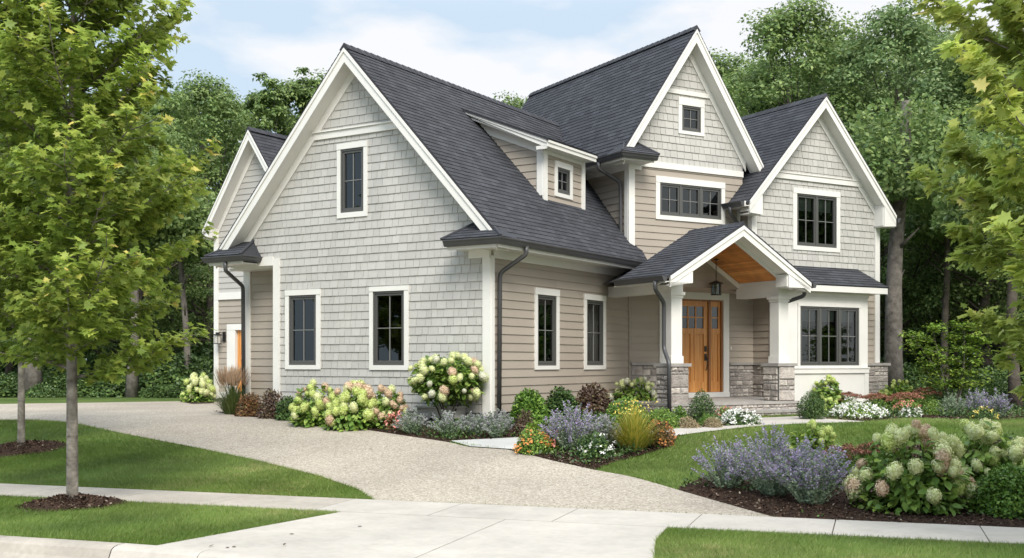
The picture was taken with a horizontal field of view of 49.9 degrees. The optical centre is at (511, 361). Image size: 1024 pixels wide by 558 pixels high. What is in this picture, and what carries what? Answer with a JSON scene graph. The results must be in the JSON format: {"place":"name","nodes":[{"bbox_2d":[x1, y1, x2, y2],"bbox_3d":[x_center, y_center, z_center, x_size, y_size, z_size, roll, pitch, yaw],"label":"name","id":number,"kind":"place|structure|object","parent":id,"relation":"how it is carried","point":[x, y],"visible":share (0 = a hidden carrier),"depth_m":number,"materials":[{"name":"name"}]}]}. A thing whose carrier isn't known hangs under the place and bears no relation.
{"place":"outdoors","nodes":[
{"label":"outdoors","id":0,"kind":"place"},
{"bbox_2d":[0,401,772,516],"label":"driveway","id":1,"kind":"structure","parent":0,"point":[377,465],"depth_m":16.24,"materials":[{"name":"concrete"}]},
{"bbox_2d":[0,397,1023,557],"bbox_3d":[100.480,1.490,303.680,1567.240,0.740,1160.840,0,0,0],"label":"ground","id":2,"kind":"structure","parent":0,"point":[8,400],"depth_m":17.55,"materials":[{"name":"green plant"}]},
{"bbox_2d":[0,441,65,457],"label":"mulch ring","id":3,"kind":"object","parent":2,"relation":"on","point":[11,450],"visible":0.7,"depth_m":18.22,"materials":[{"name":"brown soil"}]},
{"bbox_2d":[0,63,124,444],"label":"maple tree","id":4,"kind":"object","parent":3,"relation":"on","point":[6,142],"visible":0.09,"depth_m":18.36,"materials":[{"name":"green plant"}]},
{"bbox_2d":[15,496,127,511],"bbox_3d":[-5.148,1.645,12.911,1.278,0.090,1.269,0,0,0],"label":"mulch ring","id":5,"kind":"object","parent":2,"relation":"on","point":[54,507],"visible":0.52,"depth_m":12.63,"materials":[{"name":"brown soil"}]},
{"bbox_2d":[0,0,222,498],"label":"maple tree","id":6,"kind":"object","parent":5,"relation":"on","point":[34,47],"visible":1,"depth_m":12.51,"materials":[{"name":"green plant"}]},
{"bbox_2d":[0,483,351,510],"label":"sidewalk","id":7,"kind":"structure","parent":2,"relation":"on","point":[254,500],"depth_m":13.71,"materials":[{"name":"concrete"}]},
{"bbox_2d":[185,398,213,403],"bbox_3d":[-9.007,1.104,31.647,0.914,0.001,5.930,0,0,-15],"label":"mulch bed","id":8,"kind":"object","parent":2,"relation":"on","point":[198,402],"visible":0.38,"depth_m":29.68,"materials":[{"name":"brown soil"}]},
{"bbox_2d":[179,372,215,401],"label":"hydrangea","id":9,"kind":"object","parent":8,"relation":"on","point":[199,389],"visible":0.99,"depth_m":30.07,"materials":[{"name":"green plant"}]},
{"bbox_2d":[158,512,666,557],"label":"driveway apron","id":10,"kind":"object","parent":2,"relation":"on","point":[344,535],"visible":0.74,"depth_m":10.46,"materials":[{"name":"concrete"}]},
{"bbox_2d":[452,437,520,448],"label":"stone pavers","id":11,"kind":"object","parent":2,"relation":"on","point":[507,443],"visible":0.67,"depth_m":17.52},
{"bbox_2d":[219,412,757,441],"bbox_3d":[-1.097,1.201,21.228,11.019,0.191,6.898,0,0,0],"label":"mulch bed","id":12,"kind":"object","parent":2,"relation":"on","point":[424,435],"visible":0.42,"depth_m":18.57,"materials":[{"name":"brown soil"}]},
{"bbox_2d":[210,363,251,413],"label":"ornamental grass","id":13,"kind":"object","parent":12,"relation":"on","point":[232,377],"depth_m":23.06,"materials":[{"name":"beige plant"}]},
{"bbox_2d":[234,392,261,416],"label":"shrub","id":14,"kind":"object","parent":12,"relation":"on","point":[248,407],"visible":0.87,"depth_m":22.21,"materials":[{"name":"brown plant"}]},
{"bbox_2d":[255,388,283,418],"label":"shrub","id":15,"kind":"object","parent":12,"relation":"on","point":[269,409],"visible":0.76,"depth_m":21.53,"materials":[{"name":"brown plant"}]},
{"bbox_2d":[273,395,293,420],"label":"shrub","id":16,"kind":"object","parent":12,"relation":"on","point":[283,411],"visible":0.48,"depth_m":21.06,"materials":[{"name":"green plant"}]},
{"bbox_2d":[286,379,338,427],"bbox_3d":[-3.612,0.794,20.186,1.037,0.976,0.889,0,0,0],"label":"hydrangea","id":17,"kind":"object","parent":12,"relation":"on","point":[299,408],"visible":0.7,"depth_m":19.97,"materials":[{"name":"green plant"}]},
{"bbox_2d":[322,379,380,431],"bbox_3d":[-2.848,0.811,19.586,1.122,1.003,0.953,0,0,0],"label":"hydrangea","id":18,"kind":"object","parent":12,"relation":"on","point":[354,414],"visible":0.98,"depth_m":19.34,"materials":[{"name":"green plant"}]},
{"bbox_2d":[364,384,409,428],"bbox_3d":[-2.242,0.833,19.737,0.910,0.874,0.848,0,0,0],"label":"hydrangea","id":19,"kind":"object","parent":12,"relation":"on","point":[390,404],"visible":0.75,"depth_m":19.58,"materials":[{"name":"beige plant"}]},
{"bbox_2d":[391,407,432,433],"bbox_3d":[-1.713,0.993,18.742,0.650,0.492,0.649,0,0,-28],"label":"catmint","id":20,"kind":"object","parent":12,"relation":"on","point":[410,423],"visible":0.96,"depth_m":18.70,"materials":[{"name":"green plant"}]},
{"bbox_2d":[407,351,488,424],"bbox_3d":[-1.158,0.483,19.642,1.472,1.357,1.358,0,0,-37],"label":"hydrangea","id":21,"kind":"object","parent":12,"relation":"on","point":[442,377],"visible":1,"depth_m":19.39,"materials":[{"name":"white plant"}]},
{"bbox_2d":[428,410,471,435],"bbox_3d":[-1.054,1.023,18.407,0.808,0.460,0.635,0,0,-24],"label":"catmint","id":22,"kind":"object","parent":12,"relation":"on","point":[449,423],"visible":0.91,"depth_m":18.34,"materials":[{"name":"green plant"}]},
{"bbox_2d":[476,408,513,437],"bbox_3d":[-0.287,1.008,18.064,0.632,0.501,0.523,0,0,11],"label":"catmint","id":23,"kind":"object","parent":12,"relation":"on","point":[496,429],"visible":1,"depth_m":18.01,"materials":[{"name":"green plant"}]},
{"bbox_2d":[0,404,1023,526],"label":"bark chips","id":24,"kind":"object","parent":12,"relation":"on","point":[96,497],"visible":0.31,"depth_m":12.96,"materials":[{"name":"brown wood"}]},
{"bbox_2d":[509,387,550,425],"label":"shrub","id":25,"kind":"object","parent":12,"relation":"on","point":[528,400],"visible":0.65,"depth_m":19.50,"materials":[{"name":"green plant"}]},
{"bbox_2d":[545,385,579,421],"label":"shrub","id":26,"kind":"object","parent":12,"relation":"on","point":[555,399],"visible":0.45,"depth_m":19.94,"materials":[{"name":"green plant"}]},
{"bbox_2d":[575,382,613,416],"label":"shrub","id":27,"kind":"object","parent":12,"relation":"on","point":[594,399],"visible":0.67,"depth_m":21.49,"materials":[{"name":"brown plant"}]},
{"bbox_2d":[602,396,647,429],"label":"shrub","id":28,"kind":"object","parent":12,"relation":"on","point":[620,406],"visible":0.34,"depth_m":18.78,"materials":[{"name":"green plant"}]},
{"bbox_2d":[606,376,656,400],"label":"hydrangea","id":29,"kind":"object","parent":12,"relation":"on","point":[642,394],"visible":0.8,"depth_m":23.43,"materials":[{"name":"green plant"}]},
{"bbox_2d":[645,407,679,428],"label":"shrub","id":30,"kind":"object","parent":12,"relation":"on","point":[661,415],"visible":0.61,"depth_m":18.59,"materials":[{"name":"green plant"}]},
{"bbox_2d":[686,389,717,421],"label":"boxwood","id":31,"kind":"object","parent":12,"relation":"on","point":[697,402],"visible":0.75,"depth_m":19.74,"materials":[{"name":"green plant"}]},
{"bbox_2d":[716,407,762,424],"bbox_3d":[3.975,0.980,19.322,0.850,0.352,0.855,0,0,0],"label":"flower mound","id":32,"kind":"object","parent":12,"relation":"on","point":[737,413],"visible":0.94,"depth_m":19.18,"materials":[{"name":"white plant"}]},
{"bbox_2d":[201,25,900,423],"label":"house","id":33,"kind":"structure","parent":2,"relation":"on","point":[377,219],"depth_m":22.94,"materials":[{"name":"grey paint"}]},
{"bbox_2d":[285,289,320,368],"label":"window","id":34,"kind":"structure","parent":33,"relation":"in","point":[302,307],"depth_m":22.23,"materials":[{"name":"white metal"}]},
{"bbox_2d":[336,140,367,218],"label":"window","id":35,"kind":"structure","parent":33,"relation":"in","point":[352,157],"depth_m":21.50,"materials":[{"name":"white wood"}]},
{"bbox_2d":[369,285,408,369],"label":"window","id":36,"kind":"structure","parent":33,"relation":"in","point":[388,305],"depth_m":21.08,"materials":[{"name":"white metal"}]},
{"bbox_2d":[414,405,467,418],"bbox_3d":[-1.296,0.910,20.011,0.930,0.220,0.380,0,0,32],"label":"foundation","id":37,"kind":"object","parent":33,"relation":"attached to","point":[429,410],"visible":0.64,"depth_m":19.90,"materials":[{"name":"grey paint"}]},
{"bbox_2d":[534,287,559,369],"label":"window","id":38,"kind":"structure","parent":33,"relation":"in","point":[547,301],"depth_m":21.68,"materials":[{"name":"grey glass"}]},
{"bbox_2d":[554,160,572,199],"bbox_3d":[0.707,-3.797,23.445,0.942,0.775,0.780,0,0,32],"label":"window","id":39,"kind":"structure","parent":33,"relation":"in","point":[563,177],"depth_m":23.32,"materials":[{"name":"white wood"}]},
{"bbox_2d":[583,294,606,369],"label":"window","id":40,"kind":"structure","parent":33,"relation":"in","point":[594,307],"depth_m":23.37,"materials":[{"name":"grey glass"}]},
{"bbox_2d":[655,175,724,224],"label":"window","id":41,"kind":"structure","parent":33,"relation":"in","point":[676,199],"depth_m":25.60,"materials":[{"name":"white wood"}]},
{"bbox_2d":[678,97,704,136],"bbox_3d":[3.913,-5.625,25.792,0.797,0.879,0.942,0,0,-30],"label":"window","id":42,"kind":"structure","parent":33,"relation":"in","point":[691,112],"depth_m":25.48,"materials":[{"name":"white wood"}]},
{"bbox_2d":[682,301,707,391],"bbox_3d":[4.133,-0.345,25.580,0.862,2.110,0.690,0,0,0],"label":"door","id":43,"kind":"structure","parent":33,"relation":"in","point":[694,340],"depth_m":25.57,"materials":[{"name":"brown wood"}]},
{"bbox_2d":[792,187,840,252],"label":"window","id":44,"kind":"structure","parent":33,"relation":"in","point":[816,213],"depth_m":27.13,"materials":[{"name":"grey wood"}]},
{"bbox_2d":[797,303,861,367],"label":"window","id":45,"kind":"structure","parent":33,"relation":"in","point":[819,336],"depth_m":26.68,"materials":[{"name":"grey glass"}]},
{"bbox_2d":[510,435,677,468],"bbox_3d":[1.596,1.337,16.357,2.829,0.302,1.980,0,0,-16],"label":"mulch bed","id":46,"kind":"object","parent":2,"relation":"on","point":[574,463],"visible":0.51,"depth_m":15.98,"materials":[{"name":"brown soil"}]},
{"bbox_2d":[513,427,552,454],"bbox_3d":[0.317,1.203,16.629,0.622,0.436,0.597,0,0,0],"label":"flower mound","id":47,"kind":"object","parent":46,"relation":"on","point":[531,442],"visible":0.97,"depth_m":16.51,"materials":[{"name":"orange plant"}]},
{"bbox_2d":[538,400,605,450],"bbox_3d":[0.931,0.968,16.701,0.971,0.784,0.919,0,0,-25],"label":"russian sage","id":48,"kind":"object","parent":46,"relation":"on","point":[574,431],"visible":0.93,"depth_m":16.58,"materials":[{"name":"purple plant"}]},
{"bbox_2d":[574,430,615,457],"bbox_3d":[1.214,1.227,16.156,0.614,0.438,0.601,0,0,0],"label":"flower mound","id":49,"kind":"object","parent":46,"relation":"on","point":[592,442],"visible":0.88,"depth_m":16.06,"materials":[{"name":"green plant"}]},
{"bbox_2d":[586,414,620,447],"bbox_3d":[1.387,1.060,16.649,0.514,0.574,0.519,0,0,-23],"label":"russian sage","id":50,"kind":"object","parent":46,"relation":"on","point":[607,424],"visible":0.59,"depth_m":16.59,"materials":[{"name":"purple plant"}]},
{"bbox_2d":[598,398,668,450],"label":"ornamental grass","id":51,"kind":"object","parent":46,"relation":"on","point":[631,432],"depth_m":16.40,"materials":[{"name":"green plant"}]},
{"bbox_2d":[646,419,675,446],"bbox_3d":[2.256,1.099,16.849,0.522,0.451,0.538,0,0,0],"label":"flower mound","id":52,"kind":"object","parent":46,"relation":"on","point":[666,437],"visible":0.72,"depth_m":16.76,"materials":[{"name":"orange plant"}]},
{"bbox_2d":[223,396,1023,519],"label":"ground cover","id":53,"kind":"object","parent":2,"relation":"on","point":[894,411],"visible":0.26,"depth_m":18.48,"materials":[{"name":"green plant"}]},
{"bbox_2d":[505,416,861,448],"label":"front walk","id":54,"kind":"structure","parent":2,"relation":"on","point":[773,420],"depth_m":19.83,"materials":[{"name":"concrete"}]},
{"bbox_2d":[678,439,1023,527],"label":"mulch bed","id":55,"kind":"object","parent":2,"relation":"on","point":[923,516],"visible":0.31,"depth_m":12.41,"materials":[{"name":"brown soil"}]},
{"bbox_2d":[691,436,759,488],"bbox_3d":[2.680,1.263,13.795,0.854,0.661,0.818,0,0,21],"label":"russian sage","id":56,"kind":"object","parent":55,"relation":"on","point":[732,478],"visible":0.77,"depth_m":13.73,"materials":[{"name":"purple plant"}]},
{"bbox_2d":[721,422,826,496],"bbox_3d":[3.142,1.172,13.246,1.056,0.904,1.042,0,0,-22],"label":"russian sage","id":57,"kind":"object","parent":55,"relation":"on","point":[769,485],"visible":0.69,"depth_m":13.19,"materials":[{"name":"purple plant"}]},
{"bbox_2d":[763,437,855,503],"bbox_3d":[3.441,1.260,12.723,1.050,0.796,0.942,0,0,0],"label":"russian sage","id":58,"kind":"object","parent":55,"relation":"on","point":[812,476],"visible":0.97,"depth_m":12.62,"materials":[{"name":"purple plant"}]},
{"bbox_2d":[783,419,841,460],"bbox_3d":[4.229,1.127,15.478,0.847,0.646,0.716,0,0,0],"label":"hydrangea","id":59,"kind":"object","parent":55,"relation":"on","point":[826,434],"visible":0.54,"depth_m":15.42,"materials":[{"name":"green plant"}]},
{"bbox_2d":[821,443,871,473],"bbox_3d":[4.387,1.296,14.525,0.700,0.444,0.628,0,0,0],"label":"sedum","id":60,"kind":"object","parent":55,"relation":"on","point":[848,447],"visible":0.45,"depth_m":14.45,"materials":[{"name":"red plant"}]},
{"bbox_2d":[842,419,978,515],"bbox_3d":[4.475,1.206,12.378,1.307,1.143,1.308,0,0,-40],"label":"hydrangea","id":61,"kind":"object","parent":55,"relation":"on","point":[912,484],"visible":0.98,"depth_m":12.12,"materials":[{"name":"green plant"}]},
{"bbox_2d":[937,418,1023,486],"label":"hydrangea","id":62,"kind":"object","parent":55,"relation":"on","point":[984,457],"visible":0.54,"depth_m":13.17,"materials":[{"name":"green plant"}]},
{"bbox_2d":[965,462,1023,518],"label":"shrub","id":63,"kind":"object","parent":55,"relation":"on","point":[1004,487],"visible":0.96,"depth_m":11.86,"materials":[{"name":"green plant"}]},
{"bbox_2d":[847,92,982,391],"bbox_3d":[11.170,-3.181,30.950,4.621,8.722,5.004,0,0,0],"label":"woodland tree","id":64,"kind":"object","parent":2,"relation":"on","point":[901,190],"visible":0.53,"depth_m":30.52,"materials":[{"name":"green plant"}]},
{"bbox_2d":[815,410,1023,420],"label":"mulch bed","id":65,"kind":"object","parent":2,"relation":"on","point":[935,416],"visible":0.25,"depth_m":21.76,"materials":[{"name":"brown soil"}]},
{"bbox_2d":[795,390,827,418],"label":"boxwood","id":66,"kind":"object","parent":65,"relation":"on","point":[814,414],"visible":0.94,"depth_m":21.02,"materials":[{"name":"green plant"}]},
{"bbox_2d":[811,374,844,407],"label":"hydrangea","id":67,"kind":"object","parent":65,"relation":"on","point":[830,381],"visible":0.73,"depth_m":25.82,"materials":[{"name":"green plant"}]},
{"bbox_2d":[825,400,890,417],"bbox_3d":[6.921,0.967,22.037,1.326,0.387,1.343,0,0,0],"label":"flower mound","id":68,"kind":"object","parent":65,"relation":"on","point":[861,407],"visible":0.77,"depth_m":21.81,"materials":[{"name":"white plant"}]},
{"bbox_2d":[878,379,919,405],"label":"hydrangea","id":69,"kind":"object","parent":65,"relation":"on","point":[901,387],"visible":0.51,"depth_m":27.29,"materials":[{"name":"green plant"}]},
{"bbox_2d":[898,319,998,408],"bbox_3d":[10.163,0.070,25.764,2.352,2.111,1.685,0,0,0],"label":"young tree","id":70,"kind":"object","parent":65,"relation":"on","point":[966,349],"visible":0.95,"depth_m":25.60,"materials":[{"name":"green plant"}]},
{"bbox_2d":[929,131,1023,409],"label":"woodland tree","id":71,"kind":"object","parent":65,"relation":"on","point":[950,213],"visible":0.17,"depth_m":25.40,"materials":[{"name":"green plant"}]},
{"bbox_2d":[986,389,1012,416],"bbox_3d":[9.641,0.819,21.804,0.501,0.605,0.430,0,0,0],"label":"russian sage","id":72,"kind":"object","parent":65,"relation":"on","point":[998,405],"visible":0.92,"depth_m":21.76,"materials":[{"name":"purple plant"}]},
{"bbox_2d":[895,0,1023,400],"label":"maple tree","id":73,"kind":"object","parent":2,"relation":"on","point":[1001,170],"visible":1,"depth_m":9.71,"materials":[{"name":"green plant"}]},
{"bbox_2d":[1,0,1023,358],"label":"sky","id":74,"kind":"structure","parent":0,"point":[484,47],"materials":[{"name":"blue"}]},
{"bbox_2d":[314,499,1023,544],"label":"sidewalk","id":75,"kind":"structure","parent":0,"point":[1012,535],"depth_m":11.64,"materials":[{"name":"concrete"}]},
{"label":"forest floor","id":76,"kind":"structure","parent":0,"visible":0},
{"bbox_2d":[25,142,62,391],"bbox_3d":[-15.001,-3.406,34.968,5.014,9.158,5.080,0,0,-31],"label":"woodland tree","id":77,"kind":"object","parent":76,"relation":"on","point":[33,376],"depth_m":34.77,"materials":[{"name":"grey plant"}]},
{"bbox_2d":[25,382,65,397],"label":"woodland shrub","id":78,"kind":"object","parent":76,"relation":"on","point":[46,390],"visible":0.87,"depth_m":34.23,"materials":[{"name":"green plant"}]},
{"bbox_2d":[43,373,110,396],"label":"woodland shrub","id":79,"kind":"object","parent":76,"relation":"on","point":[60,382],"visible":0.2,"depth_m":35.23,"materials":[{"name":"green plant"}]},
{"bbox_2d":[77,368,141,396],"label":"woodland shrub","id":80,"kind":"object","parent":76,"relation":"on","point":[105,390],"visible":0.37,"depth_m":34.69,"materials":[{"name":"green plant"}]},
{"bbox_2d":[49,113,213,355],"bbox_3d":[-13.712,-3.808,39.953,7.249,10.476,6.764,0,0,-15],"label":"woodland tree","id":81,"kind":"object","parent":76,"relation":"on","point":[197,294],"visible":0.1,"depth_m":39.97,"materials":[{"name":"green plant"}]},
{"bbox_2d":[76,141,209,397],"bbox_3d":[-11.850,-2.943,34.499,4.753,8.240,4.604,0,0,0],"label":"woodland tree","id":82,"kind":"object","parent":76,"relation":"on","point":[131,389],"visible":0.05,"depth_m":34.34,"materials":[{"name":"green plant"}]},
{"bbox_2d":[98,361,189,396],"bbox_3d":[-11.825,0.661,35.927,3.392,1.358,3.080,0,0,-12],"label":"woodland shrub","id":83,"kind":"object","parent":76,"relation":"on","point":[146,379],"visible":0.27,"depth_m":35.14,"materials":[{"name":"green plant"}]},
{"bbox_2d":[103,81,218,352],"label":"woodland tree","id":84,"kind":"object","parent":76,"relation":"on","point":[170,85],"visible":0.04,"depth_m":46.73,"materials":[{"name":"green plant"}]},
{"bbox_2d":[138,383,185,397],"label":"woodland shrub","id":85,"kind":"object","parent":76,"relation":"on","point":[157,391],"visible":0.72,"depth_m":34.04,"materials":[{"name":"green plant"}]},
{"bbox_2d":[118,184,216,375],"bbox_3d":[-10.858,-2.392,35.889,3.763,7.132,3.869,0,0,0],"label":"woodland tree","id":86,"kind":"object","parent":76,"relation":"on","point":[162,236],"visible":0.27,"depth_m":35.19,"materials":[{"name":"green plant"}]},
{"bbox_2d":[146,353,213,395],"bbox_3d":[-10.599,0.474,36.549,3.575,1.681,3.643,0,0,-18],"label":"woodland shrub","id":87,"kind":"object","parent":76,"relation":"on","point":[202,367],"visible":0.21,"depth_m":35.72,"materials":[{"name":"green plant"}]},
{"bbox_2d":[101,68,259,354],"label":"woodland tree","id":88,"kind":"object","parent":76,"relation":"on","point":[211,99],"visible":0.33,"depth_m":43.14,"materials":[{"name":"green plant"}]},
{"bbox_2d":[172,338,213,371],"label":"woodland shrub","id":89,"kind":"object","parent":76,"relation":"on","point":[206,349],"visible":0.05,"depth_m":39.95,"materials":[{"name":"green plant"}]},
{"bbox_2d":[157,87,252,350],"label":"woodland tree","id":90,"kind":"object","parent":76,"relation":"on","point":[217,190],"visible":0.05,"depth_m":49.59,"materials":[{"name":"green plant"}]},
{"bbox_2d":[199,72,296,326],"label":"woodland tree","id":91,"kind":"object","parent":76,"relation":"on","point":[260,102],"visible":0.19,"depth_m":47.56,"materials":[{"name":"green plant"}]},
{"bbox_2d":[250,67,321,133],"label":"woodland tree","id":92,"kind":"object","parent":76,"relation":"on","point":[292,87],"visible":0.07,"depth_m":49.56,"materials":[{"name":"green plant"}]},
{"bbox_2d":[709,47,770,115],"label":"woodland tree","id":93,"kind":"object","parent":76,"relation":"on","point":[723,66],"visible":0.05,"depth_m":51.04,"materials":[{"name":"green plant"}]},
{"bbox_2d":[731,64,880,316],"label":"woodland tree","id":94,"kind":"object","parent":76,"relation":"on","point":[794,98],"visible":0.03,"depth_m":43.10,"materials":[{"name":"green plant"}]},
{"bbox_2d":[722,0,951,313],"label":"woodland tree","id":95,"kind":"object","parent":76,"relation":"on","point":[781,27],"visible":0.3,"depth_m":39.87,"materials":[{"name":"green plant"}]},
{"bbox_2d":[784,25,974,354],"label":"woodland tree","id":96,"kind":"object","parent":76,"relation":"on","point":[871,83],"visible":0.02,"depth_m":45.09,"materials":[{"name":"green plant"}]},
{"bbox_2d":[801,0,980,364],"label":"woodland tree","id":97,"kind":"object","parent":76,"relation":"on","point":[900,21],"visible":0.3,"depth_m":37.87,"materials":[{"name":"green plant"}]},
{"bbox_2d":[857,17,1003,350],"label":"woodland tree","id":98,"kind":"object","parent":76,"relation":"on","point":[909,60],"visible":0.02,"depth_m":49.21,"materials":[{"name":"green plant"}]},
{"bbox_2d":[880,163,988,378],"bbox_3d":[13.506,-2.596,34.034,4.188,7.546,4.354,0,0,0],"label":"woodland tree","id":99,"kind":"object","parent":76,"relation":"on","point":[922,224],"visible":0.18,"depth_m":33.91,"materials":[{"name":"green plant"}]},
{"bbox_2d":[877,29,1019,369],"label":"woodland tree","id":100,"kind":"object","parent":76,"relation":"on","point":[937,340],"visible":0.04,"depth_m":40.97,"materials":[{"name":"green plant"}]},
{"bbox_2d":[874,33,1023,377],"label":"woodland tree","id":101,"kind":"object","parent":76,"relation":"on","point":[963,78],"visible":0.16,"depth_m":36.03,"materials":[{"name":"green plant"}]},
{"bbox_2d":[923,383,993,401],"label":"woodland shrub","id":102,"kind":"object","parent":76,"relation":"on","point":[964,390],"visible":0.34,"depth_m":30.10,"materials":[{"name":"green plant"}]},
{"bbox_2d":[930,58,1021,321],"bbox_3d":[17.748,-5.065,38.189,6.917,13.080,6.758,0,0,24],"label":"woodland tree","id":103,"kind":"object","parent":76,"relation":"on","point":[952,250],"visible":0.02,"depth_m":37.46,"materials":[{"name":"green plant"}]},
{"bbox_2d":[949,364,1023,396],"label":"woodland shrub","id":104,"kind":"object","parent":76,"relation":"on","point":[1002,375],"visible":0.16,"depth_m":31.00,"materials":[{"name":"green plant"}]},
{"bbox_2d":[950,69,1023,321],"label":"woodland tree","id":105,"kind":"object","parent":76,"relation":"on","point":[980,292],"visible":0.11,"depth_m":34.75,"materials":[{"name":"green plant"}]},
{"label":"road","id":106,"kind":"structure","parent":0,"visible":0},
{"bbox_2d":[0,536,123,557],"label":"kerb","id":107,"kind":"structure","parent":106,"relation":"on","point":[20,547],"depth_m":10.16,"materials":[{"name":"concrete"}]},
{"bbox_2d":[109,543,209,557],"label":"kerb","id":108,"kind":"structure","parent":106,"relation":"on","point":[127,550],"depth_m":9.85,"materials":[{"name":"concrete"}]},
{"bbox_2d":[198,549,341,557],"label":"kerb","id":109,"kind":"structure","parent":106,"relation":"on","point":[211,553],"depth_m":9.59,"materials":[{"name":"concrete"}]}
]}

